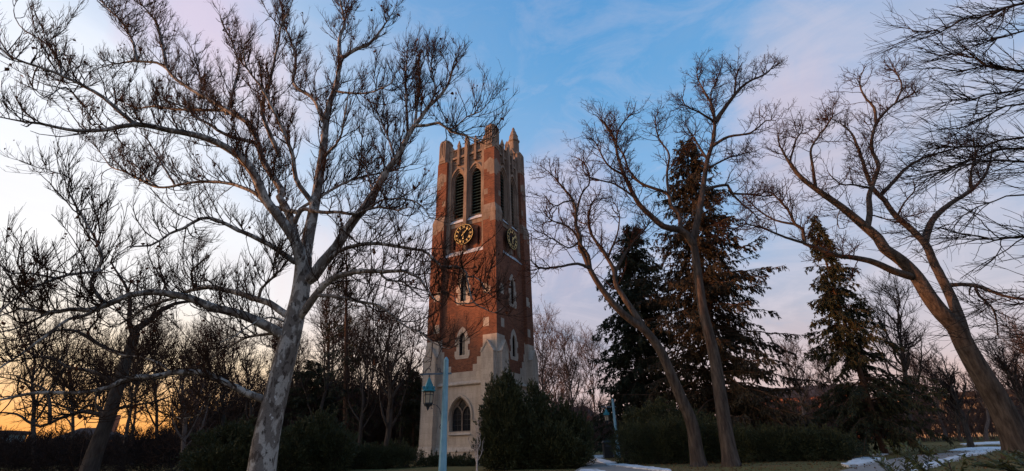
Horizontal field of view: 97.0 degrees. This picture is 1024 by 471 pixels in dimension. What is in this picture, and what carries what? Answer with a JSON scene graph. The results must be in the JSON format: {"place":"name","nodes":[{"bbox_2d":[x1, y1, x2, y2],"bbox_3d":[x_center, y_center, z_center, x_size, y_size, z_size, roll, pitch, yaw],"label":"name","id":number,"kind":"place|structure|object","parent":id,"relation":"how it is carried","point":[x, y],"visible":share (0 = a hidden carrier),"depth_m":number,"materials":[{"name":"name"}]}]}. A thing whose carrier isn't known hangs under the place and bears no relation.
{"place":"outdoors","nodes":[
{"label":"outdoors","id":0,"kind":"place"},
{"bbox_2d":[0,0,1023,438],"label":"sky","id":1,"kind":"structure","parent":0,"point":[558,53],"materials":[{"name":"blue"}]},
{"bbox_2d":[1,436,1023,470],"bbox_3d":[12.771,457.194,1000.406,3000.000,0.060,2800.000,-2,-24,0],"label":"ground","id":2,"kind":"structure","parent":0,"point":[834,463],"depth_m":23.74,"materials":[{"name":"green plant"}]},
{"bbox_2d":[2,430,30,440],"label":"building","id":3,"kind":"structure","parent":2,"relation":"on","point":[19,433],"depth_m":76.58,"materials":[{"name":"black"}]},
{"bbox_2d":[0,271,87,465],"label":"bare tree","id":4,"kind":"object","parent":2,"relation":"on","point":[33,431],"visible":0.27,"depth_m":49.88,"materials":[{"name":"brown wood"}]},
{"bbox_2d":[22,303,118,451],"bbox_3d":[-56.447,18.077,58.105,11.094,21.214,11.893,-22,-31,37],"label":"bare tree","id":5,"kind":"object","parent":2,"relation":"on","point":[72,419],"visible":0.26,"depth_m":59.29,"materials":[{"name":"brown wood"}]},
{"bbox_2d":[0,425,142,470],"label":"dark shrub","id":6,"kind":"object","parent":2,"relation":"on","point":[45,454],"visible":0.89,"depth_m":24.41,"materials":[{"name":"green plant"}]},
{"bbox_2d":[50,415,122,461],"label":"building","id":7,"kind":"structure","parent":2,"relation":"on","point":[113,428],"depth_m":92.09,"materials":[{"name":"black"}]},
{"bbox_2d":[0,419,193,466],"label":"distant thicket","id":8,"kind":"object","parent":2,"relation":"on","point":[118,432],"visible":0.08,"depth_m":59.43,"materials":[{"name":"black plant"}]},
{"bbox_2d":[83,328,140,418],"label":"bare tree","id":9,"kind":"object","parent":2,"relation":"on","point":[114,356],"visible":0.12,"depth_m":68.40,"materials":[{"name":"brown wood"}]},
{"bbox_2d":[0,221,234,470],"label":"oak tree","id":10,"kind":"object","parent":2,"relation":"on","point":[100,441],"visible":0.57,"depth_m":22.14,"materials":[{"name":"brown plant"}]},
{"bbox_2d":[106,328,176,464],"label":"bare tree","id":11,"kind":"object","parent":2,"relation":"on","point":[133,424],"visible":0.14,"depth_m":52.75,"materials":[{"name":"brown wood"}]},
{"bbox_2d":[119,333,164,467],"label":"bare tree","id":12,"kind":"object","parent":2,"relation":"on","point":[129,412],"visible":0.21,"depth_m":38.67,"materials":[{"name":"brown wood"}]},
{"bbox_2d":[100,423,203,470],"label":"dark shrub","id":13,"kind":"object","parent":2,"relation":"on","point":[140,443],"visible":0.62,"depth_m":30.59,"materials":[{"name":"green plant"}]},
{"bbox_2d":[133,299,203,461],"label":"bare tree","id":14,"kind":"object","parent":2,"relation":"on","point":[156,418],"visible":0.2,"depth_m":56.74,"materials":[{"name":"brown wood"}]},
{"bbox_2d":[149,327,218,470],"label":"bare tree","id":15,"kind":"object","parent":2,"relation":"on","point":[184,431],"visible":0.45,"depth_m":28.09,"materials":[{"name":"brown plant"}]},
{"bbox_2d":[170,334,243,439],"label":"bare tree","id":16,"kind":"object","parent":2,"relation":"on","point":[208,420],"visible":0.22,"depth_m":49.99,"materials":[{"name":"brown wood"}]},
{"bbox_2d":[183,308,248,399],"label":"bare tree","id":17,"kind":"object","parent":2,"relation":"on","point":[202,328],"visible":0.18,"depth_m":69.21,"materials":[{"name":"brown wood"}]},
{"bbox_2d":[172,414,282,470],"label":"dark shrub","id":18,"kind":"object","parent":2,"relation":"on","point":[228,448],"visible":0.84,"depth_m":20.81,"materials":[{"name":"green plant"}]},
{"bbox_2d":[198,320,263,431],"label":"bare tree","id":19,"kind":"object","parent":2,"relation":"on","point":[221,421],"visible":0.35,"depth_m":52.98,"materials":[{"name":"brown wood"}]},
{"bbox_2d":[226,331,273,420],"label":"bare tree","id":20,"kind":"object","parent":2,"relation":"on","point":[248,382],"visible":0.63,"depth_m":44.02,"materials":[{"name":"brown wood"}]},
{"bbox_2d":[0,0,538,470],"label":"sycamore tree","id":21,"kind":"object","parent":2,"relation":"on","point":[272,400],"visible":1,"depth_m":15.87,"materials":[{"name":"grey plant"}]},
{"bbox_2d":[155,364,401,460],"bbox_3d":[-27.272,24.791,63.835,34.501,11.893,26.675,-2,-24,0],"label":"distant thicket","id":22,"kind":"object","parent":2,"relation":"on","point":[256,413],"visible":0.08,"depth_m":55.15,"materials":[{"name":"black plant"}]},
{"bbox_2d":[251,310,313,387],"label":"bare tree","id":23,"kind":"object","parent":2,"relation":"on","point":[298,355],"visible":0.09,"depth_m":65.31,"materials":[{"name":"brown wood"}]},
{"bbox_2d":[261,305,316,386],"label":"bare tree","id":24,"kind":"object","parent":2,"relation":"on","point":[280,325],"visible":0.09,"depth_m":62.26,"materials":[{"name":"brown wood"}]},
{"bbox_2d":[293,331,315,377],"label":"bare tree","id":25,"kind":"object","parent":2,"relation":"on","point":[303,349],"visible":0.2,"depth_m":71.23,"materials":[{"name":"brown wood"}]},
{"bbox_2d":[281,359,342,437],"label":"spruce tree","id":26,"kind":"object","parent":2,"relation":"on","point":[314,395],"visible":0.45,"depth_m":48.88,"materials":[{"name":"green plant"}]},
{"bbox_2d":[276,406,360,470],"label":"dark shrub","id":27,"kind":"object","parent":2,"relation":"on","point":[316,447],"visible":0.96,"depth_m":27.11,"materials":[{"name":"green plant"}]},
{"bbox_2d":[290,257,372,422],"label":"bare tree","id":28,"kind":"object","parent":2,"relation":"on","point":[325,302],"visible":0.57,"depth_m":49.51,"materials":[{"name":"brown wood"}]},
{"bbox_2d":[299,269,375,398],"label":"bare tree","id":29,"kind":"object","parent":2,"relation":"on","point":[333,349],"visible":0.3,"depth_m":55.65,"materials":[{"name":"brown wood"}]},
{"bbox_2d":[316,321,372,386],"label":"bare tree","id":30,"kind":"object","parent":2,"relation":"on","point":[343,355],"visible":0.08,"depth_m":64.28,"materials":[{"name":"brown wood"}]},
{"bbox_2d":[314,230,383,437],"bbox_3d":[-16.287,9.525,46.227,7.463,24.517,6.896,-22,-31,37],"label":"tree","id":31,"kind":"object","parent":2,"relation":"on","point":[346,416],"visible":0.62,"depth_m":44.72,"materials":[{"name":"brown plant"}]},
{"bbox_2d":[281,349,422,452],"bbox_3d":[-11.565,21.764,58.685,30.566,12.343,23.658,-2,-24,0],"label":"distant thicket","id":32,"kind":"object","parent":2,"relation":"on","point":[376,431],"visible":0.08,"depth_m":50.70,"materials":[{"name":"black plant"}]},
{"bbox_2d":[325,290,402,445],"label":"bare tree","id":33,"kind":"object","parent":2,"relation":"on","point":[363,407],"visible":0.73,"depth_m":42.68,"materials":[{"name":"brown wood"}]},
{"bbox_2d":[348,286,408,398],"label":"bare tree","id":34,"kind":"object","parent":2,"relation":"on","point":[373,339],"visible":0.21,"depth_m":60.55,"materials":[{"name":"brown wood"}]},
{"bbox_2d":[339,436,426,469],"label":"hedge","id":35,"kind":"object","parent":2,"relation":"on","point":[393,455],"visible":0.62,"depth_m":29.37,"materials":[{"name":"green plant"}]},
{"bbox_2d":[358,283,421,446],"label":"bare tree","id":36,"kind":"object","parent":2,"relation":"on","point":[387,371],"visible":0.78,"depth_m":39.27,"materials":[{"name":"brown wood"}]},
{"bbox_2d":[373,305,426,443],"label":"bare tree","id":37,"kind":"object","parent":2,"relation":"on","point":[401,429],"visible":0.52,"depth_m":47.34,"materials":[{"name":"brown wood"}]},
{"bbox_2d":[393,369,421,459],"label":"spruce tree","id":38,"kind":"object","parent":2,"relation":"on","point":[409,424],"visible":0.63,"depth_m":43.62,"materials":[{"name":"green plant"}]},
{"bbox_2d":[420,357,451,470],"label":"street lamp","id":39,"kind":"object","parent":2,"relation":"on","point":[428,390],"visible":0.98,"depth_m":16.70,"materials":[{"name":"blue metal"}]},
{"bbox_2d":[415,450,482,466],"bbox_3d":[-3.780,14.649,29.843,5.136,1.119,2.180,-2,-24,0],"label":"shrub","id":40,"kind":"object","parent":2,"relation":"on","point":[432,460],"visible":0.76,"depth_m":29.41,"materials":[{"name":"green plant"}]},
{"bbox_2d":[467,419,484,470],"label":"sapling","id":41,"kind":"object","parent":2,"relation":"on","point":[476,447],"visible":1,"depth_m":21.74,"materials":[{"name":"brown wood"}]},
{"bbox_2d":[417,124,538,459],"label":"clock tower","id":42,"kind":"structure","parent":2,"relation":"on","point":[485,182],"depth_m":41.67,"materials":[{"name":"brick"}]},
{"bbox_2d":[451,398,470,431],"bbox_3d":[-4.024,14.557,36.871,2.040,2.582,0.140,-14,-27,25],"label":"window","id":43,"kind":"structure","parent":42,"relation":"in","point":[461,416],"depth_m":36.86,"materials":[{"name":"glass"}]},
{"bbox_2d":[455,327,469,359],"bbox_3d":[-4.213,9.284,39.189,1.520,2.748,0.380,-14,-27,25],"label":"lancet window","id":44,"kind":"structure","parent":42,"relation":"in","point":[462,352],"depth_m":38.98,"materials":[{"name":"stone"}]},
{"bbox_2d":[456,273,470,305],"bbox_3d":[-4.340,4.736,41.262,1.520,3.248,0.380,-14,-27,25],"label":"lancet window","id":45,"kind":"structure","parent":42,"relation":"in","point":[466,298],"depth_m":40.96,"materials":[{"name":"stone"}]},
{"bbox_2d":[478,227,479,242],"bbox_3d":[-3.070,0.013,43.122,0.400,2.096,0.040,-14,-27,25],"label":"slit window","id":46,"kind":"structure","parent":42,"relation":"in","point":[479,227],"depth_m":43.14,"materials":[{"name":"brown brick"}]},
{"bbox_2d":[508,274,516,308],"bbox_3d":[-0.095,5.177,42.490,0.380,3.248,1.520,-14,-27,25],"label":"lancet window","id":47,"kind":"structure","parent":42,"relation":"in","point":[511,277],"depth_m":42.55,"materials":[{"name":"stone"}]},
{"bbox_2d":[510,329,517,360],"bbox_3d":[0.032,9.725,40.417,0.380,2.748,1.520,-14,-27,25],"label":"lancet window","id":48,"kind":"structure","parent":42,"relation":"in","point":[513,341],"depth_m":40.42,"materials":[{"name":"stone"}]},
{"bbox_2d":[470,359,543,470],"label":"yew bush","id":49,"kind":"object","parent":2,"relation":"on","point":[507,411],"visible":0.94,"depth_m":24.22,"materials":[{"name":"green plant"}]},
{"bbox_2d":[533,294,569,416],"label":"bare tree","id":50,"kind":"object","parent":2,"relation":"on","point":[539,353],"visible":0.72,"depth_m":68.63,"materials":[{"name":"brown plant"}]},
{"bbox_2d":[514,377,599,469],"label":"yew bush","id":51,"kind":"object","parent":2,"relation":"on","point":[565,441],"visible":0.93,"depth_m":24.37,"materials":[{"name":"green plant"}]},
{"bbox_2d":[535,326,588,410],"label":"bare tree","id":52,"kind":"object","parent":2,"relation":"on","point":[558,384],"visible":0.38,"depth_m":79.31,"materials":[{"name":"brown plant"}]},
{"bbox_2d":[541,317,597,411],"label":"bare tree","id":53,"kind":"object","parent":2,"relation":"on","point":[574,366],"visible":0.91,"depth_m":72.81,"materials":[{"name":"brown plant"}]},
{"bbox_2d":[565,320,608,415],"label":"bare tree","id":54,"kind":"object","parent":2,"relation":"on","point":[587,350],"visible":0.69,"depth_m":82.62,"materials":[{"name":"brown plant"}]},
{"bbox_2d":[601,440,613,457],"bbox_3d":[7.525,16.791,35.628,0.780,1.220,0.780,-2,-24,0],"label":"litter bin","id":55,"kind":"object","parent":2,"relation":"on","point":[607,453],"visible":0.73,"depth_m":35.30,"materials":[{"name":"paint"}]},
{"bbox_2d":[508,140,707,466],"bbox_3d":[4.606,2.682,27.064,11.953,20.318,6.247,10,-27,-23],"label":"leaning tree","id":56,"kind":"object","parent":2,"relation":"on","point":[696,450],"visible":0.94,"depth_m":25.86,"materials":[{"name":"brown plant"}]},
{"bbox_2d":[604,399,620,455],"bbox_3d":[7.969,15.494,36.523,1.200,4.400,0.510,-2,-24,0],"label":"street lamp","id":57,"kind":"object","parent":2,"relation":"on","point":[606,415],"visible":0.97,"depth_m":36.79,"materials":[{"name":"metal"}]},
{"bbox_2d":[585,224,702,453],"bbox_3d":[12.127,9.492,44.957,14.080,23.499,12.487,-2,-24,0],"label":"spruce tree","id":58,"kind":"object","parent":2,"relation":"on","point":[631,349],"visible":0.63,"depth_m":43.68,"materials":[{"name":"green plant"}]},
{"bbox_2d":[605,410,744,464],"bbox_3d":[9.478,11.644,26.195,8.218,2.917,2.871,-2,-24,0],"label":"hedge","id":59,"kind":"object","parent":2,"relation":"on","point":[654,438],"visible":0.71,"depth_m":25.68,"materials":[{"name":"green plant"}]},
{"bbox_2d":[618,393,734,461],"bbox_3d":[10.501,12.461,29.534,7.705,4.242,3.893,-2,-24,0],"label":"yew bush","id":60,"kind":"object","parent":2,"relation":"on","point":[659,411],"visible":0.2,"depth_m":29.48,"materials":[{"name":"green plant"}]},
{"bbox_2d":[561,46,795,466],"bbox_3d":[12.310,-1.664,27.656,18.588,28.682,6.808,-2,-24,0],"label":"leaning tree","id":61,"kind":"object","parent":2,"relation":"on","point":[729,454],"visible":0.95,"depth_m":28.77,"materials":[{"name":"brown plant"}]},
{"bbox_2d":[550,382,874,449],"bbox_3d":[26.561,26.181,66.587,47.036,8.919,20.316,-2,-24,0],"label":"distant thicket","id":62,"kind":"object","parent":2,"relation":"on","point":[605,430],"visible":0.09,"depth_m":62.69,"materials":[{"name":"brown plant"}]},
{"bbox_2d":[613,137,856,445],"bbox_3d":[16.477,3.303,40.049,15.865,29.660,18.102,-2,-24,0],"label":"spruce tree","id":63,"kind":"object","parent":2,"relation":"on","point":[722,283],"visible":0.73,"depth_m":37.54,"materials":[{"name":"green plant"}]},
{"bbox_2d":[719,419,868,462],"bbox_3d":[15.407,11.351,25.101,7.946,2.258,3.029,-2,-24,0],"label":"hedge","id":64,"kind":"object","parent":2,"relation":"on","point":[811,443],"visible":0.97,"depth_m":24.51,"materials":[{"name":"green plant"}]},
{"bbox_2d":[768,333,823,421],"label":"bare tree","id":65,"kind":"object","parent":2,"relation":"on","point":[806,377],"visible":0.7,"depth_m":58.86,"materials":[{"name":"brown plant"}]},
{"bbox_2d":[751,384,846,408],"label":"building","id":66,"kind":"structure","parent":2,"relation":"on","point":[813,392],"depth_m":109.41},
{"bbox_2d":[602,444,1020,470],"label":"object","id":67,"kind":"object","parent":2,"relation":"on","point":[985,467],"visible":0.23,"depth_m":22.08,"materials":[{"name":"brown plant"}]},
{"bbox_2d":[801,343,856,404],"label":"bare tree","id":68,"kind":"object","parent":2,"relation":"on","point":[820,363],"visible":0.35,"depth_m":66.18,"materials":[{"name":"brown plant"}]},
{"bbox_2d":[841,457,885,466],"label":"snow","id":69,"kind":"structure","parent":2,"relation":"on","point":[859,461],"depth_m":21.14,"materials":[{"name":"white snow"}]},
{"bbox_2d":[706,49,1023,458],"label":"leaning tree","id":70,"kind":"object","parent":2,"relation":"on","point":[1007,420],"visible":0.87,"depth_m":25.34,"materials":[{"name":"brown plant"}]},
{"bbox_2d":[801,214,959,456],"bbox_3d":[24.143,7.084,32.683,8.542,19.710,8.776,-12,-27,22],"label":"spruce tree","id":71,"kind":"object","parent":2,"relation":"on","point":[876,423],"visible":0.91,"depth_m":31.26,"materials":[{"name":"green plant"}]},
{"bbox_2d":[850,266,948,442],"bbox_3d":[40.233,11.647,46.787,10.636,18.503,8.375,-2,-24,0],"label":"bare tree","id":72,"kind":"object","parent":2,"relation":"on","point":[902,355],"visible":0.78,"depth_m":47.33,"materials":[{"name":"brown wood"}]},
{"bbox_2d":[787,375,1023,441],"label":"distant thicket","id":73,"kind":"object","parent":2,"relation":"on","point":[978,420],"visible":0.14,"depth_m":60.33,"materials":[{"name":"brown plant"}]},
{"bbox_2d":[894,358,934,438],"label":"bare tree","id":74,"kind":"object","parent":2,"relation":"on","point":[915,378],"visible":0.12,"depth_m":71.08,"materials":[{"name":"brown plant"}]},
{"bbox_2d":[907,349,954,439],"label":"bare tree","id":75,"kind":"object","parent":2,"relation":"on","point":[927,376],"visible":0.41,"depth_m":62.61,"materials":[{"name":"brown plant"}]},
{"bbox_2d":[850,0,1023,390],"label":"overhanging tree","id":76,"kind":"object","parent":2,"relation":"on","point":[955,52],"visible":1,"depth_m":8.47,"materials":[{"name":"brown wood"}]},
{"bbox_2d":[925,368,963,441],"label":"bare tree","id":77,"kind":"object","parent":2,"relation":"on","point":[955,419],"visible":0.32,"depth_m":55.63,"materials":[{"name":"brown wood"}]},
{"bbox_2d":[867,439,1023,470],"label":"yew sprig bush","id":78,"kind":"object","parent":2,"relation":"on","point":[916,464],"visible":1,"depth_m":2.92,"materials":[{"name":"green plant"}]},
{"bbox_2d":[874,394,1018,437],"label":"building","id":79,"kind":"structure","parent":2,"relation":"on","point":[961,426],"depth_m":91.92,"materials":[{"name":"beige concrete"}]},
{"bbox_2d":[918,344,978,446],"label":"bare tree","id":80,"kind":"object","parent":2,"relation":"on","point":[953,394],"visible":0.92,"depth_m":37.42,"materials":[{"name":"brown wood"}]},
{"bbox_2d":[910,450,991,470],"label":"snow","id":81,"kind":"structure","parent":2,"relation":"on","point":[974,453],"depth_m":22.31,"materials":[{"name":"white snow"}]},
{"bbox_2d":[948,447,1000,451],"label":"snow","id":82,"kind":"structure","parent":2,"relation":"on","point":[969,449],"depth_m":30.91,"materials":[{"name":"white snow"}]},
{"bbox_2d":[956,355,998,440],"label":"bare tree","id":83,"kind":"object","parent":2,"relation":"on","point":[986,436],"visible":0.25,"depth_m":57.19,"materials":[{"name":"brown plant"}]},
{"bbox_2d":[961,441,999,445],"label":"snow","id":84,"kind":"structure","parent":2,"relation":"on","point":[987,443],"depth_m":42.79,"materials":[{"name":"white snow"}]},
{"bbox_2d":[964,361,1019,410],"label":"bare tree","id":85,"kind":"object","parent":2,"relation":"on","point":[999,380],"visible":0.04,"depth_m":67.17,"materials":[{"name":"brown plant"}]},
{"bbox_2d":[974,332,1023,414],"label":"bare tree","id":86,"kind":"object","parent":2,"relation":"on","point":[1008,373],"visible":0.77,"depth_m":47.35,"materials":[{"name":"brown wood"}]},
{"bbox_2d":[989,305,1023,384],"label":"bare tree","id":87,"kind":"object","parent":2,"relation":"on","point":[1018,348],"visible":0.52,"depth_m":59.48,"materials":[{"name":"brown plant"}]},
{"bbox_2d":[989,350,1023,400],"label":"bare tree","id":88,"kind":"object","parent":2,"relation":"on","point":[1011,371],"visible":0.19,"depth_m":75.95,"materials":[{"name":"brown plant"}]},
{"bbox_2d":[575,459,652,470],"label":"path","id":89,"kind":"structure","parent":0,"point":[599,465],"depth_m":22.24,"materials":[{"name":"concrete"}]},
{"bbox_2d":[579,469,604,470],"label":"snow","id":90,"kind":"structure","parent":89,"relation":"on","point":[590,470],"depth_m":20.34,"materials":[{"name":"white snow"}]},
{"bbox_2d":[595,457,671,470],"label":"snow","id":91,"kind":"structure","parent":89,"relation":"on","point":[611,463],"depth_m":22.78,"materials":[{"name":"white snow"}]},
{"bbox_2d":[841,452,965,470],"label":"path","id":92,"kind":"structure","parent":0,"point":[867,467],"depth_m":19.69,"materials":[{"name":"concrete"}]}
]}

